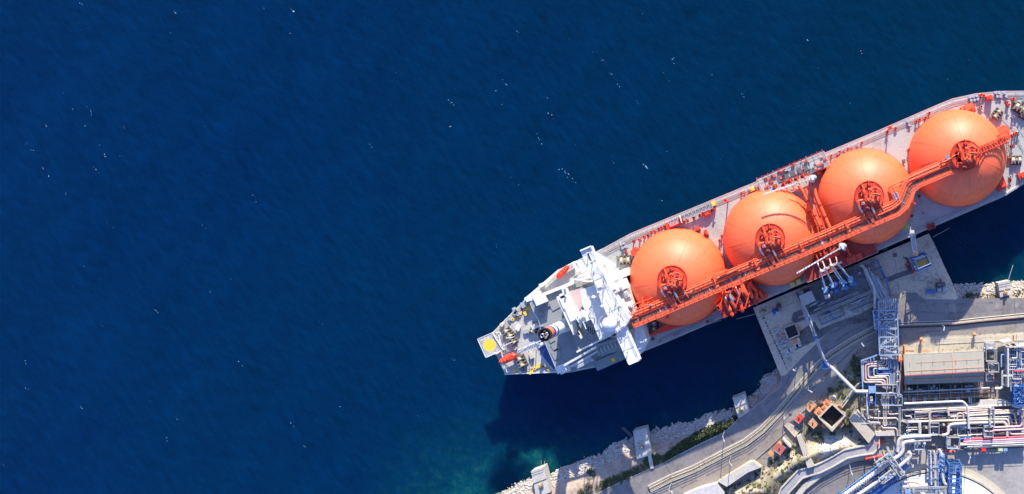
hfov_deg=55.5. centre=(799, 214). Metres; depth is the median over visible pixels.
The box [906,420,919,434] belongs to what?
process unit
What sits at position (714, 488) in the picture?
bunker roof
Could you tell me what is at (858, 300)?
pump skid
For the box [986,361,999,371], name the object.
process unit
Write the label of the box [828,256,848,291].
cargo loader
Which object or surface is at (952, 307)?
road patch
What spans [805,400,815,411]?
equipment kiosk
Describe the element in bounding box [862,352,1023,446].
process yard
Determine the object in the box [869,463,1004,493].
storage tank
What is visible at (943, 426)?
process vessel
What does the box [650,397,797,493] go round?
guard rail
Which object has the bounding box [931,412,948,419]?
process unit
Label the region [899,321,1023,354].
concrete apron
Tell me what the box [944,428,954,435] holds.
process vessel
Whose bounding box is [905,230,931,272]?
gangway tower
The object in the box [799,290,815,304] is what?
control cabin
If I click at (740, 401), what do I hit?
mooring dolphin
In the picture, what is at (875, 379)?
pipe loop rack
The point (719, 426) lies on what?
ground cover
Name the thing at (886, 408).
pipe elbow rack
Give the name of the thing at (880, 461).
valve platform
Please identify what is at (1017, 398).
stair tower
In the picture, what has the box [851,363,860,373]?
shrub
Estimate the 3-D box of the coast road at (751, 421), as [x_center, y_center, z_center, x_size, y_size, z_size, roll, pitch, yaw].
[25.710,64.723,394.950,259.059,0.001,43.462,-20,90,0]
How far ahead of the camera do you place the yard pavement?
394.97 m
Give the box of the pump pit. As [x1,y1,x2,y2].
[783,322,800,345]
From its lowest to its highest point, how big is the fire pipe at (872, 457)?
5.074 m
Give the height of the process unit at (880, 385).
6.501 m
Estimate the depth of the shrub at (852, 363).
394.34 m
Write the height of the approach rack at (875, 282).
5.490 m
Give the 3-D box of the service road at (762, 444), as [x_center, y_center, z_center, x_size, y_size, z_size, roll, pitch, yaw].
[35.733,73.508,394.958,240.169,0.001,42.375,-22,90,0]
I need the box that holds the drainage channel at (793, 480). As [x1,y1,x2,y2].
[778,409,879,493]
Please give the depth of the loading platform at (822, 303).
391.00 m
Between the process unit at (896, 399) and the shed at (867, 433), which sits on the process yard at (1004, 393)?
the process unit at (896, 399)
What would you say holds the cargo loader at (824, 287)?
on the loading platform at (822, 303)
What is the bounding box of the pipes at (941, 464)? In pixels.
[926,448,947,486]
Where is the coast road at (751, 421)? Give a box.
[598,293,1023,493]
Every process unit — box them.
[860,408,879,424]
[874,383,898,393]
[880,393,901,405]
[895,369,900,394]
[901,408,914,419]
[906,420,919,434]
[912,438,925,449]
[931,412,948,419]
[931,422,938,434]
[944,436,959,449]
[955,426,970,435]
[982,424,993,437]
[983,347,996,360]
[984,372,994,381]
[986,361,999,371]
[988,407,995,426]
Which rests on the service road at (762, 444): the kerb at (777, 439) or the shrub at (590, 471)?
the kerb at (777, 439)
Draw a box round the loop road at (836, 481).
[804,461,876,493]
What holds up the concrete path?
on the terrain at (628, 461)
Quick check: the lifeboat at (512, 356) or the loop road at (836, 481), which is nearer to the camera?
the lifeboat at (512, 356)
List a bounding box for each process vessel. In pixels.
[921,423,928,433]
[936,422,947,430]
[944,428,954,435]
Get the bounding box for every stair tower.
[939,459,961,493]
[1010,382,1023,414]
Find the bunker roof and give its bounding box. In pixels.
[684,481,724,493]
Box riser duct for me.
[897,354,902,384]
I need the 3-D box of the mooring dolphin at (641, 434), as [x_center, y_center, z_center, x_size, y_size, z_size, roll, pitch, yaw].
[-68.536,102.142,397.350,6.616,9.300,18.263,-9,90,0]
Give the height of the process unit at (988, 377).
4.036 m
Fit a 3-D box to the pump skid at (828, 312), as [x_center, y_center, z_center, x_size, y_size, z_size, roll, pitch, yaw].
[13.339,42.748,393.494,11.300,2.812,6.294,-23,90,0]
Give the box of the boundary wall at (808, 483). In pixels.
[795,450,877,493]
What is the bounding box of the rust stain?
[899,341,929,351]
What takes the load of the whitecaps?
on the sea water
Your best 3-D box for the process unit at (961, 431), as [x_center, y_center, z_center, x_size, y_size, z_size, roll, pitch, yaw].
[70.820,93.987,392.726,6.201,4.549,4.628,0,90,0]
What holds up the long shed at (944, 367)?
on the process yard at (1004, 393)
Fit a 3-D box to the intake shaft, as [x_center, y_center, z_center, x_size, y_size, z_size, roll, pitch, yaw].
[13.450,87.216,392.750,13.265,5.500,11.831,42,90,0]
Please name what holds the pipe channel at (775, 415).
on the terrain at (628, 461)
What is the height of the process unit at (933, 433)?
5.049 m
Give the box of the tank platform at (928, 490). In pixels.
[900,483,951,493]
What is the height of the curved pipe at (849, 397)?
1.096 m
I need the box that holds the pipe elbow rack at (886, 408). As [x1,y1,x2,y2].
[870,395,911,435]
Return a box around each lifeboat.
[499,352,516,363]
[556,265,568,278]
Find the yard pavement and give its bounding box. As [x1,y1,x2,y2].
[852,439,1023,493]
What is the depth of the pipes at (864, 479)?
387.71 m
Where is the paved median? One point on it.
(991, 338)
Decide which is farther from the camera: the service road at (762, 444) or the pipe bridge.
the service road at (762, 444)
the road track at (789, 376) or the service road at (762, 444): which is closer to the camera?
the road track at (789, 376)
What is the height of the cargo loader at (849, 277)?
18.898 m
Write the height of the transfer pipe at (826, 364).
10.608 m
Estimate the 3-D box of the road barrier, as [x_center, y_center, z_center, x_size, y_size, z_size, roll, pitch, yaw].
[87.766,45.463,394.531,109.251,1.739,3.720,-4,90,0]
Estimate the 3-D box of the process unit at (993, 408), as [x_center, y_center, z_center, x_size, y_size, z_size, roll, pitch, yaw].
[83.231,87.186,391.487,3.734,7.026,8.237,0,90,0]
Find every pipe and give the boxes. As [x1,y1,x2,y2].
[800,301,867,392]
[840,382,863,407]
[865,443,883,459]
[906,398,1011,410]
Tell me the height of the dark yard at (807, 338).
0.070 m
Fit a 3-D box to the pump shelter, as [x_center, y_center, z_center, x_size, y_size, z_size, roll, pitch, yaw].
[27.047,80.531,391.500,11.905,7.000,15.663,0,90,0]
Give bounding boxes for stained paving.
[791,310,804,322]
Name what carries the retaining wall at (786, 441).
on the terrain at (628, 461)
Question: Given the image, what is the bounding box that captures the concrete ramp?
[784,421,799,436]
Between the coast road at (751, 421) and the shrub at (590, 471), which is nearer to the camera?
the coast road at (751, 421)
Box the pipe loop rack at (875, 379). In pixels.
[860,349,898,389]
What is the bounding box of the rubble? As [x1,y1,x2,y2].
[502,280,1023,493]
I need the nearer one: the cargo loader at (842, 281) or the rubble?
the cargo loader at (842, 281)
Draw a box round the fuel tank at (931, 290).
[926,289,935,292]
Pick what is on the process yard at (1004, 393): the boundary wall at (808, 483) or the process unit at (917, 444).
the process unit at (917, 444)
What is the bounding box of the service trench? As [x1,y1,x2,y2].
[903,383,994,403]
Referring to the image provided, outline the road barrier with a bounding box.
[898,313,1023,327]
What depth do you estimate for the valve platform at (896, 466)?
385.36 m
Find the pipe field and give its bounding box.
[901,400,1023,439]
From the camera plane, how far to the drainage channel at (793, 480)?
393.10 m
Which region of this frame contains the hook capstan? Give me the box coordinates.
[772,308,779,314]
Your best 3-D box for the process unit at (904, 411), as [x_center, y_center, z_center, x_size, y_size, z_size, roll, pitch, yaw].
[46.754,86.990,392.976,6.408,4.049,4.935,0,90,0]
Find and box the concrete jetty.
[753,234,957,375]
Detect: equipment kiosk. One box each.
[774,443,784,454]
[795,413,804,422]
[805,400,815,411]
[808,417,817,428]
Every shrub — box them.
[578,488,586,493]
[585,483,592,492]
[586,467,594,475]
[812,431,823,442]
[850,359,855,365]
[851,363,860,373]
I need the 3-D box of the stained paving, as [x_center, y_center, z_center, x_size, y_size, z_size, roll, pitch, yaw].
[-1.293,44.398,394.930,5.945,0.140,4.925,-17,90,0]
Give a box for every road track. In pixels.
[698,299,995,451]
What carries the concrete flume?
on the process yard at (1004, 393)
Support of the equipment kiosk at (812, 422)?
on the terrain at (628, 461)
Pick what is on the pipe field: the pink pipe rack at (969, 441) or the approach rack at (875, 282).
the pink pipe rack at (969, 441)
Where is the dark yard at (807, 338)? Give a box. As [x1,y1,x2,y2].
[795,307,875,349]
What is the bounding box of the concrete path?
[797,433,814,467]
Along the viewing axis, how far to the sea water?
400.00 m
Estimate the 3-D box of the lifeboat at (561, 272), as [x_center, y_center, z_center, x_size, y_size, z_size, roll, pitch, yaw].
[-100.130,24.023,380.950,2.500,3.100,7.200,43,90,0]
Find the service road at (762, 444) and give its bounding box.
[653,321,1023,493]
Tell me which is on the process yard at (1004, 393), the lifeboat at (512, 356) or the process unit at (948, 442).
the process unit at (948, 442)
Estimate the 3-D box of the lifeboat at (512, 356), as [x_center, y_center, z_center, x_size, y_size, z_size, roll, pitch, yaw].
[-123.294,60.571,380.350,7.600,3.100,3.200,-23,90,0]
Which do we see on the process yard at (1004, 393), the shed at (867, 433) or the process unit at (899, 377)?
the process unit at (899, 377)
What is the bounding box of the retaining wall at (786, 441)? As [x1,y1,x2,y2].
[783,437,790,446]
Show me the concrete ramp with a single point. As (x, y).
(792, 429)
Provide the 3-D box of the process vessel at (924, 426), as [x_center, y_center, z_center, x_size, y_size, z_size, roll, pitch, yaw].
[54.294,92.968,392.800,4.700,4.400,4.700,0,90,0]
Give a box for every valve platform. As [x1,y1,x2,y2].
[874,446,891,466]
[878,466,895,483]
[882,446,904,476]
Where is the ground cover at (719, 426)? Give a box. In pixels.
[598,289,1023,493]
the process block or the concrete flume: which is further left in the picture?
the concrete flume
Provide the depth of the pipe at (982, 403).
393.00 m
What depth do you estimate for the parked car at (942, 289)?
393.82 m
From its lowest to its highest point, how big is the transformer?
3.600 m
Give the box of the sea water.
[0,0,1023,493]
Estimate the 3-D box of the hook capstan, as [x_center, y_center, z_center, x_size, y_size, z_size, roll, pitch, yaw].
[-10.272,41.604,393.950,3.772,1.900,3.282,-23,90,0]
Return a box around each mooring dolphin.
[531,463,551,493]
[632,425,653,468]
[732,391,749,418]
[995,280,1010,296]
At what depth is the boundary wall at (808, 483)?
393.70 m
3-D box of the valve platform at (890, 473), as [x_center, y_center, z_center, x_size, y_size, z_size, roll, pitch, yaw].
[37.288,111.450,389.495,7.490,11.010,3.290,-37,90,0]
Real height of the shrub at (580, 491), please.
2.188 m
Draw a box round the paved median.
[936,333,1023,343]
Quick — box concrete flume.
[875,429,894,435]
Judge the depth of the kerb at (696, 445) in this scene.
394.82 m
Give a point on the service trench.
(967, 392)
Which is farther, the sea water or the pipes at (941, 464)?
the sea water
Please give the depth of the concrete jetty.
394.90 m
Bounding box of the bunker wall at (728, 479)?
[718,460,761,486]
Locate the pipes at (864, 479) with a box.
[839,434,930,493]
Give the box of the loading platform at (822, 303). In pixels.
[795,264,871,316]
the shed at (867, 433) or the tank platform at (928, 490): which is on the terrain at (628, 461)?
the shed at (867, 433)
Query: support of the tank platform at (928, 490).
on the storage tank at (970, 484)
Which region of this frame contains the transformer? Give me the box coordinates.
[984,342,994,349]
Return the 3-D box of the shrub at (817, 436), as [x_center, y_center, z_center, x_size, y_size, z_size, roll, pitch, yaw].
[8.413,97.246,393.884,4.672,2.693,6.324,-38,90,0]
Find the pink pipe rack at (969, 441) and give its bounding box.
[958,435,1023,447]
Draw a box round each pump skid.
[817,306,844,324]
[847,295,872,310]
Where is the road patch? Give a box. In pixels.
[949,304,955,311]
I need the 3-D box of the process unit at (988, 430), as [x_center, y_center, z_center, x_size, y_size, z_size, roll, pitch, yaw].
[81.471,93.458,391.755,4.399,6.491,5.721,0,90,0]
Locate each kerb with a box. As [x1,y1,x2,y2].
[595,376,781,493]
[712,397,819,482]
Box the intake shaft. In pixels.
[814,397,845,431]
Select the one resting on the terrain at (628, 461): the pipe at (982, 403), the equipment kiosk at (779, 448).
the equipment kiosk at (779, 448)
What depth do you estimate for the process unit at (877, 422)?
391.53 m
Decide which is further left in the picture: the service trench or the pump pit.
the pump pit
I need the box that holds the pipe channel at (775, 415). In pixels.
[648,325,876,491]
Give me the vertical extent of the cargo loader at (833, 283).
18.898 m
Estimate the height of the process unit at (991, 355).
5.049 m
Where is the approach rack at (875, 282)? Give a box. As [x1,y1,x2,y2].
[859,260,890,307]
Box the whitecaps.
[33,11,807,426]
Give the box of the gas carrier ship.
[477,91,1023,374]
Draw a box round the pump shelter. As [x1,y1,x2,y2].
[849,382,875,418]
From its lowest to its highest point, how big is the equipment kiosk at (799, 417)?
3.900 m
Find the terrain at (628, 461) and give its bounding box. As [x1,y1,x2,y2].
[496,281,1023,493]
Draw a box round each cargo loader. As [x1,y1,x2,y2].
[817,262,830,299]
[822,259,838,294]
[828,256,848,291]
[835,256,856,286]
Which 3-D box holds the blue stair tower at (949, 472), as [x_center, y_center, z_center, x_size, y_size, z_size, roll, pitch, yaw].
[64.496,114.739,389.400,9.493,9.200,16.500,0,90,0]
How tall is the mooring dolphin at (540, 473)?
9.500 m
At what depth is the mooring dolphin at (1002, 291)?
394.22 m
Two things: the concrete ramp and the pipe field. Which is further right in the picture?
the pipe field
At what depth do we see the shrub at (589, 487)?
394.60 m
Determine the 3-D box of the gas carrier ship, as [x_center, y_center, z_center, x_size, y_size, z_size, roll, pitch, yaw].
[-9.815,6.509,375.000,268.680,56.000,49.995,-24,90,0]
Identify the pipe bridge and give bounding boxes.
[871,298,899,358]
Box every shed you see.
[849,411,874,442]
[903,345,983,391]
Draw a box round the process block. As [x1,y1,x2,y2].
[995,334,1023,390]

